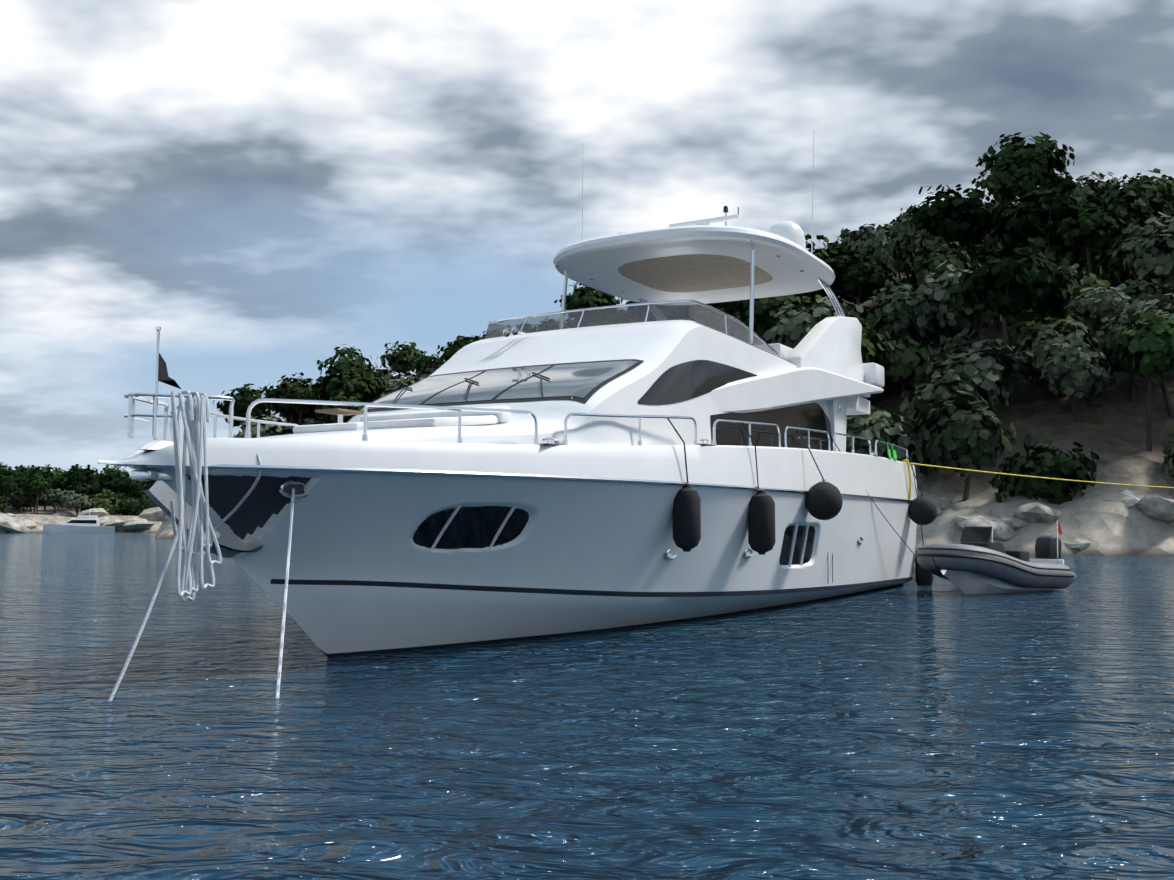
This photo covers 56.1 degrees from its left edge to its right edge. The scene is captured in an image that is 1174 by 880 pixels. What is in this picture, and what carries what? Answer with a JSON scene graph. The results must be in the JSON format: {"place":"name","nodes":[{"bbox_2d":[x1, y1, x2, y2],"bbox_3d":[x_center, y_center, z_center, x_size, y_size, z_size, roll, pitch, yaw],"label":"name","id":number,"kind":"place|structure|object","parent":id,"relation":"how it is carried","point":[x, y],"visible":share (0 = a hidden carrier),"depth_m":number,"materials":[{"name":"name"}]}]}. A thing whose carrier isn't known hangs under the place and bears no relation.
{"place":"outdoors","nodes":[
{"label":"outdoors","id":0,"kind":"place"},
{"bbox_2d":[0,532,1173,879],"bbox_3d":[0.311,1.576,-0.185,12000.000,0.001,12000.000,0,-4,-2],"label":"sea water","id":1,"kind":"structure","parent":0,"point":[940,728],"depth_m":8.09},
{"bbox_2d":[43,509,114,533],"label":"distant motorboat","id":2,"kind":"object","parent":1,"relation":"on","point":[88,524],"visible":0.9,"depth_m":148.31,"materials":[{"name":"white plastic"}]},
{"bbox_2d":[2,504,162,532],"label":"shore","id":3,"kind":"structure","parent":1,"relation":"in","point":[41,518],"depth_m":171.25,"materials":[{"name":"stone"}]},
{"bbox_2d":[0,475,20,513],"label":"tree","id":4,"kind":"object","parent":3,"relation":"on","point":[7,487],"visible":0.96,"depth_m":167.61,"materials":[{"name":"green plant"}]},
{"bbox_2d":[0,519,32,532],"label":"rock","id":5,"kind":"object","parent":3,"relation":"on","point":[9,526],"visible":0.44,"depth_m":160.37,"materials":[{"name":"stone"}]},
{"bbox_2d":[5,488,33,512],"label":"tree","id":6,"kind":"object","parent":3,"relation":"on","point":[18,498],"visible":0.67,"depth_m":174.51,"materials":[{"name":"green plant"}]},
{"bbox_2d":[19,473,51,513],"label":"tree","id":7,"kind":"object","parent":3,"relation":"on","point":[37,484],"visible":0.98,"depth_m":173.37,"materials":[{"name":"green plant"}]},
{"bbox_2d":[22,466,54,512],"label":"tree","id":8,"kind":"object","parent":3,"relation":"on","point":[48,476],"visible":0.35,"depth_m":177.62,"materials":[{"name":"green plant"}]},
{"bbox_2d":[35,488,74,513],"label":"tree","id":9,"kind":"object","parent":3,"relation":"on","point":[57,498],"visible":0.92,"depth_m":176.38,"materials":[{"name":"green plant"}]},
{"bbox_2d":[47,476,70,510],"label":"tree","id":10,"kind":"object","parent":3,"relation":"on","point":[59,484],"visible":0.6,"depth_m":183.01,"materials":[{"name":"green plant"}]},
{"bbox_2d":[58,493,95,515],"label":"tree","id":11,"kind":"object","parent":3,"relation":"on","point":[76,501],"visible":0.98,"depth_m":172.90,"materials":[{"name":"green plant"}]},
{"bbox_2d":[61,464,95,511],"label":"tree","id":12,"kind":"object","parent":3,"relation":"on","point":[77,474],"visible":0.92,"depth_m":183.62,"materials":[{"name":"green plant"}]},
{"bbox_2d":[66,480,90,513],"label":"tree","id":13,"kind":"object","parent":3,"relation":"on","point":[79,488],"visible":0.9,"depth_m":180.69,"materials":[{"name":"green plant"}]},
{"bbox_2d":[76,508,109,516],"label":"rock","id":14,"kind":"object","parent":3,"relation":"on","point":[100,512],"visible":0.46,"depth_m":170.97,"materials":[{"name":"stone"}]},
{"bbox_2d":[83,492,128,514],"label":"bush","id":15,"kind":"object","parent":3,"relation":"on","point":[111,505],"visible":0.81,"depth_m":175.02,"materials":[{"name":"green plant"}]},
{"bbox_2d":[95,464,129,486],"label":"tree","id":16,"kind":"object","parent":3,"relation":"on","point":[106,470],"visible":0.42,"depth_m":196.07,"materials":[{"name":"green plant"}]},
{"bbox_2d":[99,473,130,492],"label":"tree","id":17,"kind":"object","parent":3,"relation":"on","point":[106,483],"visible":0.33,"depth_m":188.99,"materials":[{"name":"green plant"}]},
{"bbox_2d":[111,475,143,514],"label":"tree","id":18,"kind":"object","parent":3,"relation":"on","point":[123,484],"visible":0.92,"depth_m":184.62,"materials":[{"name":"green plant"}]},
{"bbox_2d":[119,496,144,515],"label":"bush","id":19,"kind":"object","parent":3,"relation":"on","point":[134,507],"visible":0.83,"depth_m":178.61,"materials":[{"name":"green plant"}]},
{"bbox_2d":[116,521,154,530],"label":"rock","id":20,"kind":"object","parent":3,"relation":"on","point":[133,525],"visible":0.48,"depth_m":169.68,"materials":[{"name":"stone"}]},
{"bbox_2d":[139,507,165,520],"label":"rock","id":21,"kind":"object","parent":3,"relation":"on","point":[155,514],"visible":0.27,"depth_m":174.01,"materials":[{"name":"stone"}]},
{"bbox_2d":[98,136,1173,700],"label":"yacht","id":22,"kind":"object","parent":1,"relation":"on","point":[668,446],"visible":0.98,"depth_m":15.30,"materials":[{"name":"white"}]},
{"bbox_2d":[915,520,1075,593],"bbox_3d":[9.249,2.856,25.195,5.505,2.236,2.166,7,-8,-37],"label":"inflatable dinghy","id":23,"kind":"object","parent":1,"relation":"on","point":[975,561],"visible":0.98,"depth_m":24.34,"materials":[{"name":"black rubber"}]},
{"bbox_2d":[0,0,1173,480],"label":"sky","id":24,"kind":"structure","parent":0,"point":[270,187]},
{"bbox_2d":[154,252,1173,555],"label":"hillside","id":25,"kind":"structure","parent":0,"point":[1110,428],"depth_m":60.01,"materials":[{"name":"stone"}]},
{"bbox_2d":[212,383,277,429],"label":"tree","id":26,"kind":"object","parent":25,"relation":"on","point":[244,397],"visible":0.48,"depth_m":133.04,"materials":[{"name":"green plant"}]},
{"bbox_2d":[233,413,286,437],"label":"tree","id":27,"kind":"object","parent":25,"relation":"on","point":[253,430],"visible":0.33,"depth_m":120.27,"materials":[{"name":"green plant"}]},
{"bbox_2d":[250,416,293,436],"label":"tree","id":28,"kind":"object","parent":25,"relation":"on","point":[288,430],"visible":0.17,"depth_m":121.41,"materials":[{"name":"green plant"}]},
{"bbox_2d":[258,372,317,423],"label":"tree","id":29,"kind":"object","parent":25,"relation":"on","point":[284,383],"visible":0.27,"depth_m":130.17,"materials":[{"name":"green plant"}]},
{"bbox_2d":[267,379,320,424],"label":"tree","id":30,"kind":"object","parent":25,"relation":"on","point":[306,410],"visible":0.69,"depth_m":128.68,"materials":[{"name":"green plant"}]},
{"bbox_2d":[315,391,363,423],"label":"tree","id":31,"kind":"object","parent":25,"relation":"on","point":[326,417],"visible":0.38,"depth_m":109.71,"materials":[{"name":"green plant"}]},
{"bbox_2d":[310,364,379,408],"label":"tree","id":32,"kind":"object","parent":25,"relation":"on","point":[331,385],"visible":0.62,"depth_m":117.31,"materials":[{"name":"green plant"}]},
{"bbox_2d":[317,344,377,375],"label":"tree","id":33,"kind":"object","parent":25,"relation":"on","point":[358,360],"visible":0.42,"depth_m":135.99,"materials":[{"name":"green plant"}]},
{"bbox_2d":[349,364,388,402],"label":"tree","id":34,"kind":"object","parent":25,"relation":"on","point":[367,373],"visible":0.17,"depth_m":122.12,"materials":[{"name":"green plant"}]},
{"bbox_2d":[373,366,404,379],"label":"tree","id":35,"kind":"object","parent":25,"relation":"on","point":[379,372],"visible":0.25,"depth_m":154.08,"materials":[{"name":"green plant"}]},
{"bbox_2d":[378,375,422,398],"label":"tree","id":36,"kind":"object","parent":25,"relation":"on","point":[398,385],"visible":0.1,"depth_m":123.34,"materials":[{"name":"green plant"}]},
{"bbox_2d":[377,341,432,376],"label":"tree","id":37,"kind":"object","parent":25,"relation":"on","point":[400,361],"visible":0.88,"depth_m":160.64,"materials":[{"name":"green plant"}]},
{"bbox_2d":[413,354,446,370],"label":"tree","id":38,"kind":"object","parent":25,"relation":"on","point":[426,359],"visible":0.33,"depth_m":151.54,"materials":[{"name":"green plant"}]},
{"bbox_2d":[417,361,444,375],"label":"tree","id":39,"kind":"object","parent":25,"relation":"on","point":[429,369],"visible":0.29,"depth_m":135.95,"materials":[{"name":"green plant"}]},
{"bbox_2d":[437,335,477,360],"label":"tree","id":40,"kind":"object","parent":25,"relation":"on","point":[451,351],"visible":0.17,"depth_m":128.66,"materials":[{"name":"green plant"}]},
{"bbox_2d":[554,282,619,310],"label":"tree","id":41,"kind":"object","parent":25,"relation":"on","point":[579,298],"visible":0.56,"depth_m":129.40,"materials":[{"name":"green plant"}]},
{"bbox_2d":[706,301,742,316],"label":"tree","id":42,"kind":"object","parent":25,"relation":"on","point":[735,306],"visible":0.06,"depth_m":95.95,"materials":[{"name":"green plant"}]},
{"bbox_2d":[730,292,825,338],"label":"tree","id":43,"kind":"object","parent":25,"relation":"on","point":[766,310],"visible":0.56,"depth_m":83.95,"materials":[{"name":"green plant"}]},
{"bbox_2d":[762,296,863,348],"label":"tree","id":44,"kind":"object","parent":25,"relation":"on","point":[799,326],"visible":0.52,"depth_m":81.20,"materials":[{"name":"green plant"}]},
{"bbox_2d":[795,234,838,297],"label":"tree","id":45,"kind":"object","parent":25,"relation":"on","point":[822,251],"visible":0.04,"depth_m":89.22,"materials":[{"name":"green plant"}]},
{"bbox_2d":[809,243,863,292],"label":"tree","id":46,"kind":"object","parent":25,"relation":"on","point":[831,251],"visible":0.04,"depth_m":95.92,"materials":[{"name":"green plant"}]},
{"bbox_2d":[793,313,890,351],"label":"tree","id":47,"kind":"object","parent":25,"relation":"on","point":[865,326],"visible":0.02,"depth_m":71.75,"materials":[{"name":"green plant"}]},
{"bbox_2d":[803,250,897,313],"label":"tree","id":48,"kind":"object","parent":25,"relation":"on","point":[858,284],"visible":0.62,"depth_m":86.92,"materials":[{"name":"green plant"}]},
{"bbox_2d":[834,313,894,420],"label":"tree","id":49,"kind":"object","parent":25,"relation":"on","point":[871,352],"visible":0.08,"depth_m":69.71,"materials":[{"name":"green plant"}]},
{"bbox_2d":[840,224,890,264],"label":"tree","id":50,"kind":"object","parent":25,"relation":"on","point":[863,238],"visible":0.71,"depth_m":112.93,"materials":[{"name":"green plant"}]},
{"bbox_2d":[846,405,904,441],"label":"tree","id":51,"kind":"object","parent":25,"relation":"on","point":[895,414],"visible":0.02,"depth_m":67.16,"materials":[{"name":"green plant"}]},
{"bbox_2d":[846,408,922,465],"bbox_3d":[15.686,1.432,61.305,5.904,6.393,4.550,-1,-4,18],"label":"tree","id":52,"kind":"object","parent":25,"relation":"on","point":[878,428],"visible":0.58,"depth_m":60.37,"materials":[{"name":"green plant"}]},
{"bbox_2d":[865,377,908,399],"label":"tree","id":53,"kind":"object","parent":25,"relation":"on","point":[876,396],"visible":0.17,"depth_m":74.36,"materials":[{"name":"green plant"}]},
{"bbox_2d":[877,240,911,280],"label":"tree","id":54,"kind":"object","parent":25,"relation":"on","point":[892,262],"visible":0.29,"depth_m":106.16,"materials":[{"name":"green plant"}]},
{"bbox_2d":[876,279,913,309],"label":"tree","id":55,"kind":"object","parent":25,"relation":"on","point":[888,287],"visible":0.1,"depth_m":90.88,"materials":[{"name":"green plant"}]},
{"bbox_2d":[869,332,939,395],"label":"tree","id":56,"kind":"object","parent":25,"relation":"on","point":[907,363],"visible":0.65,"depth_m":71.87,"materials":[{"name":"green plant"}]},
{"bbox_2d":[861,283,948,350],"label":"tree","id":57,"kind":"object","parent":25,"relation":"on","point":[896,316],"visible":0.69,"depth_m":73.66,"materials":[{"name":"green plant"}]},
{"bbox_2d":[874,205,966,270],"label":"tree","id":58,"kind":"object","parent":25,"relation":"on","point":[903,244],"visible":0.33,"depth_m":99.20,"materials":[{"name":"green plant"}]},
{"bbox_2d":[907,230,965,258],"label":"tree","id":59,"kind":"object","parent":25,"relation":"on","point":[919,241],"visible":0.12,"depth_m":96.95,"materials":[{"name":"green plant"}]},
{"bbox_2d":[894,239,981,354],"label":"tree","id":60,"kind":"object","parent":25,"relation":"on","point":[922,265],"visible":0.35,"depth_m":79.50,"materials":[{"name":"green plant"}]},
{"bbox_2d":[928,496,951,509],"bbox_3d":[18.454,3.633,59.175,2.488,1.136,2.908,-8,-7,13],"label":"rock","id":61,"kind":"object","parent":25,"relation":"on","point":[942,503],"visible":0.15,"depth_m":58.02,"materials":[{"name":"stone"}]},
{"bbox_2d":[899,368,1008,427],"bbox_3d":[21.297,-1.527,63.906,6.310,5.443,4.978,0,-4,2],"label":"tree","id":62,"kind":"object","parent":25,"relation":"on","point":[938,391],"visible":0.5,"depth_m":63.31,"materials":[{"name":"green plant"}]},
{"bbox_2d":[906,181,1002,253],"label":"tree","id":63,"kind":"object","parent":25,"relation":"on","point":[956,217],"visible":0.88,"depth_m":90.51,"materials":[{"name":"green plant"}]},
{"bbox_2d":[898,259,1014,344],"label":"tree","id":64,"kind":"object","parent":25,"relation":"on","point":[954,319],"visible":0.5,"depth_m":73.22,"materials":[{"name":"green plant"}]},
{"bbox_2d":[930,333,987,369],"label":"tree","id":65,"kind":"object","parent":25,"relation":"on","point":[948,347],"visible":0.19,"depth_m":67.79,"materials":[{"name":"green plant"}]},
{"bbox_2d":[933,269,991,341],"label":"tree","id":66,"kind":"object","parent":25,"relation":"on","point":[955,290],"visible":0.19,"depth_m":71.73,"materials":[{"name":"green plant"}]},
{"bbox_2d":[909,391,1038,500],"bbox_3d":[20.407,0.808,59.749,5.474,7.094,6.996,1,-4,-15],"label":"tree","id":67,"kind":"object","parent":25,"relation":"on","point":[963,432],"visible":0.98,"depth_m":58.34,"materials":[{"name":"green plant"}]},
{"bbox_2d":[915,339,1034,407],"bbox_3d":[23.386,-2.957,65.228,7.442,6.053,5.746,3,-5,-38],"label":"tree","id":68,"kind":"object","parent":25,"relation":"on","point":[991,367],"visible":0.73,"depth_m":64.28,"materials":[{"name":"green plant"}]},
{"bbox_2d":[957,515,996,531],"bbox_3d":[20.119,4.462,56.060,2.517,1.278,3.048,-1,-4,10],"label":"rock","id":69,"kind":"object","parent":25,"relation":"on","point":[974,520],"visible":0.23,"depth_m":55.06,"materials":[{"name":"stone"}]},
{"bbox_2d":[955,513,1016,540],"bbox_3d":[20.165,4.604,55.907,2.930,1.564,2.358,17,7,11],"label":"rock","id":70,"kind":"object","parent":25,"relation":"on","point":[1003,531],"visible":0.29,"depth_m":54.86,"materials":[{"name":"stone"}]},
{"bbox_2d":[971,161,1044,204],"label":"tree","id":71,"kind":"object","parent":25,"relation":"on","point":[1008,186],"visible":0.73,"depth_m":105.11,"materials":[{"name":"green plant"}]},
{"bbox_2d":[998,515,1028,529],"bbox_3d":[21.628,4.224,55.523,1.846,0.885,1.580,0,6,21],"label":"rock","id":72,"kind":"object","parent":25,"relation":"on","point":[1014,522],"visible":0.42,"depth_m":55.02,"materials":[{"name":"stone"}]},
{"bbox_2d":[951,237,1082,401],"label":"tree","id":73,"kind":"object","parent":25,"relation":"on","point":[1022,279],"visible":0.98,"depth_m":66.69,"materials":[{"name":"green plant"}]},
{"bbox_2d":[971,201,1066,256],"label":"tree","id":74,"kind":"object","parent":25,"relation":"on","point":[991,238],"visible":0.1,"depth_m":90.14,"materials":[{"name":"green plant"}]},
{"bbox_2d":[975,132,1074,198],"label":"tree","id":75,"kind":"object","parent":25,"relation":"on","point":[1016,153],"visible":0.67,"depth_m":105.30,"materials":[{"name":"green plant"}]},
{"bbox_2d":[1013,502,1062,522],"bbox_3d":[22.671,3.897,55.719,3.441,1.371,2.618,13,-12,-35],"label":"rock","id":76,"kind":"object","parent":25,"relation":"on","point":[1036,512],"visible":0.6,"depth_m":54.58,"materials":[{"name":"stone"}]},
{"bbox_2d":[981,178,1104,263],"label":"tree","id":77,"kind":"object","parent":25,"relation":"on","point":[1029,215],"visible":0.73,"depth_m":85.29,"materials":[{"name":"green plant"}]},
{"bbox_2d":[988,437,1099,504],"bbox_3d":[23.739,2.076,57.319,6.079,4.337,4.710,2,-5,-12],"label":"tree","id":78,"kind":"object","parent":25,"relation":"on","point":[1044,462],"visible":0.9,"depth_m":56.62,"materials":[{"name":"green plant"}]},
{"bbox_2d":[1000,311,1096,353],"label":"tree","id":79,"kind":"object","parent":25,"relation":"on","point":[1016,332],"visible":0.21,"depth_m":70.59,"materials":[{"name":"green plant"}]},
{"bbox_2d":[1022,172,1082,198],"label":"tree","id":80,"kind":"object","parent":25,"relation":"on","point":[1068,181],"visible":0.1,"depth_m":132.15,"materials":[{"name":"green plant"}]},
{"bbox_2d":[1007,319,1112,413],"bbox_3d":[28.084,-4.122,65.374,5.851,6.262,8.135,-3,-7,20],"label":"tree","id":81,"kind":"object","parent":25,"relation":"on","point":[1043,339],"visible":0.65,"depth_m":64.43,"materials":[{"name":"green plant"}]},
{"bbox_2d":[1030,338,1120,422],"bbox_3d":[27.691,-3.161,63.215,5.551,5.154,4.370,4,-6,-42],"label":"tree","id":82,"kind":"object","parent":25,"relation":"on","point":[1073,371],"visible":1,"depth_m":61.78,"materials":[{"name":"green plant"}]},
{"bbox_2d":[1038,266,1117,319],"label":"tree","id":83,"kind":"object","parent":25,"relation":"on","point":[1093,280],"visible":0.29,"depth_m":76.93,"materials":[{"name":"green plant"}]},
{"bbox_2d":[1065,538,1090,549],"bbox_3d":[23.822,5.142,53.690,1.471,0.757,1.719,-3,2,-6],"label":"rock","id":84,"kind":"object","parent":25,"relation":"on","point":[1078,543],"visible":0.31,"depth_m":53.04,"materials":[{"name":"stone"}]},
{"bbox_2d":[1043,238,1114,279],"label":"tree","id":85,"kind":"object","parent":25,"relation":"on","point":[1072,258],"visible":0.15,"depth_m":84.50,"materials":[{"name":"green plant"}]},
{"bbox_2d":[1035,199,1137,276],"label":"tree","id":86,"kind":"object","parent":25,"relation":"on","point":[1079,232],"visible":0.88,"depth_m":82.08,"materials":[{"name":"green plant"}]},
{"bbox_2d":[1066,171,1119,208],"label":"tree","id":87,"kind":"object","parent":25,"relation":"on","point":[1090,187],"visible":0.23,"depth_m":106.63,"materials":[{"name":"green plant"}]},
{"bbox_2d":[1064,283,1133,333],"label":"tree","id":88,"kind":"object","parent":25,"relation":"on","point":[1098,305],"visible":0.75,"depth_m":70.66,"materials":[{"name":"green plant"}]},
{"bbox_2d":[1082,248,1134,287],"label":"tree","id":89,"kind":"object","parent":25,"relation":"on","point":[1123,278],"visible":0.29,"depth_m":81.97,"materials":[{"name":"green plant"}]},
{"bbox_2d":[1091,312,1144,402],"bbox_3d":[32.064,-4.676,64.804,5.480,5.521,6.661,0,-4,-2],"label":"tree","id":90,"kind":"object","parent":25,"relation":"on","point":[1108,340],"visible":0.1,"depth_m":64.45,"materials":[{"name":"green plant"}]},
{"bbox_2d":[1103,496,1139,507],"bbox_3d":[26.854,3.413,55.239,2.012,1.240,2.500,10,-4,-38],"label":"rock","id":91,"kind":"object","parent":25,"relation":"on","point":[1128,501],"visible":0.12,"depth_m":54.20,"materials":[{"name":"stone"}]},
{"bbox_2d":[1088,227,1170,282],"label":"tree","id":92,"kind":"object","parent":25,"relation":"on","point":[1117,259],"visible":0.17,"depth_m":78.77,"materials":[{"name":"green plant"}]},
{"bbox_2d":[1090,184,1172,231],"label":"tree","id":93,"kind":"object","parent":25,"relation":"on","point":[1150,204],"visible":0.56,"depth_m":86.39,"materials":[{"name":"green plant"}]},
{"bbox_2d":[1096,168,1173,212],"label":"tree","id":94,"kind":"object","parent":25,"relation":"on","point":[1108,198],"visible":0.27,"depth_m":90.03,"materials":[{"name":"green plant"}]},
{"bbox_2d":[1098,293,1173,418],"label":"tree","id":95,"kind":"object","parent":25,"relation":"on","point":[1163,305],"visible":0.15,"depth_m":63.37,"materials":[{"name":"green plant"}]},
{"bbox_2d":[1100,174,1173,209],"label":"tree","id":96,"kind":"object","parent":25,"relation":"on","point":[1169,180],"visible":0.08,"depth_m":94.62,"materials":[{"name":"green plant"}]},
{"bbox_2d":[1105,307,1173,450],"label":"tree","id":97,"kind":"object","parent":25,"relation":"on","point":[1147,349],"visible":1,"depth_m":58.68,"materials":[{"name":"green plant"}]},
{"bbox_2d":[1112,220,1173,298],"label":"tree","id":98,"kind":"object","parent":25,"relation":"on","point":[1153,263],"visible":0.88,"depth_m":74.97,"materials":[{"name":"green plant"}]},
{"bbox_2d":[1119,212,1173,243],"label":"tree","id":99,"kind":"object","parent":25,"relation":"on","point":[1128,230],"visible":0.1,"depth_m":82.05,"materials":[{"name":"green plant"}]},
{"bbox_2d":[1121,279,1173,308],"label":"tree","id":100,"kind":"object","parent":25,"relation":"on","point":[1134,290],"visible":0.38,"depth_m":72.22,"materials":[{"name":"green plant"}]},
{"bbox_2d":[1134,496,1173,521],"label":"rock","id":101,"kind":"object","parent":25,"relation":"on","point":[1159,508],"visible":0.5,"depth_m":52.98,"materials":[{"name":"stone"}]},
{"bbox_2d":[1149,267,1173,292],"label":"tree","id":102,"kind":"object","parent":25,"relation":"on","point":[1170,280],"visible":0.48,"depth_m":73.41,"materials":[{"name":"green plant"}]},
{"bbox_2d":[1159,438,1173,479],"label":"bush","id":103,"kind":"object","parent":25,"relation":"on","point":[1168,463],"visible":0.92,"depth_m":57.33,"materials":[{"name":"green plant"}]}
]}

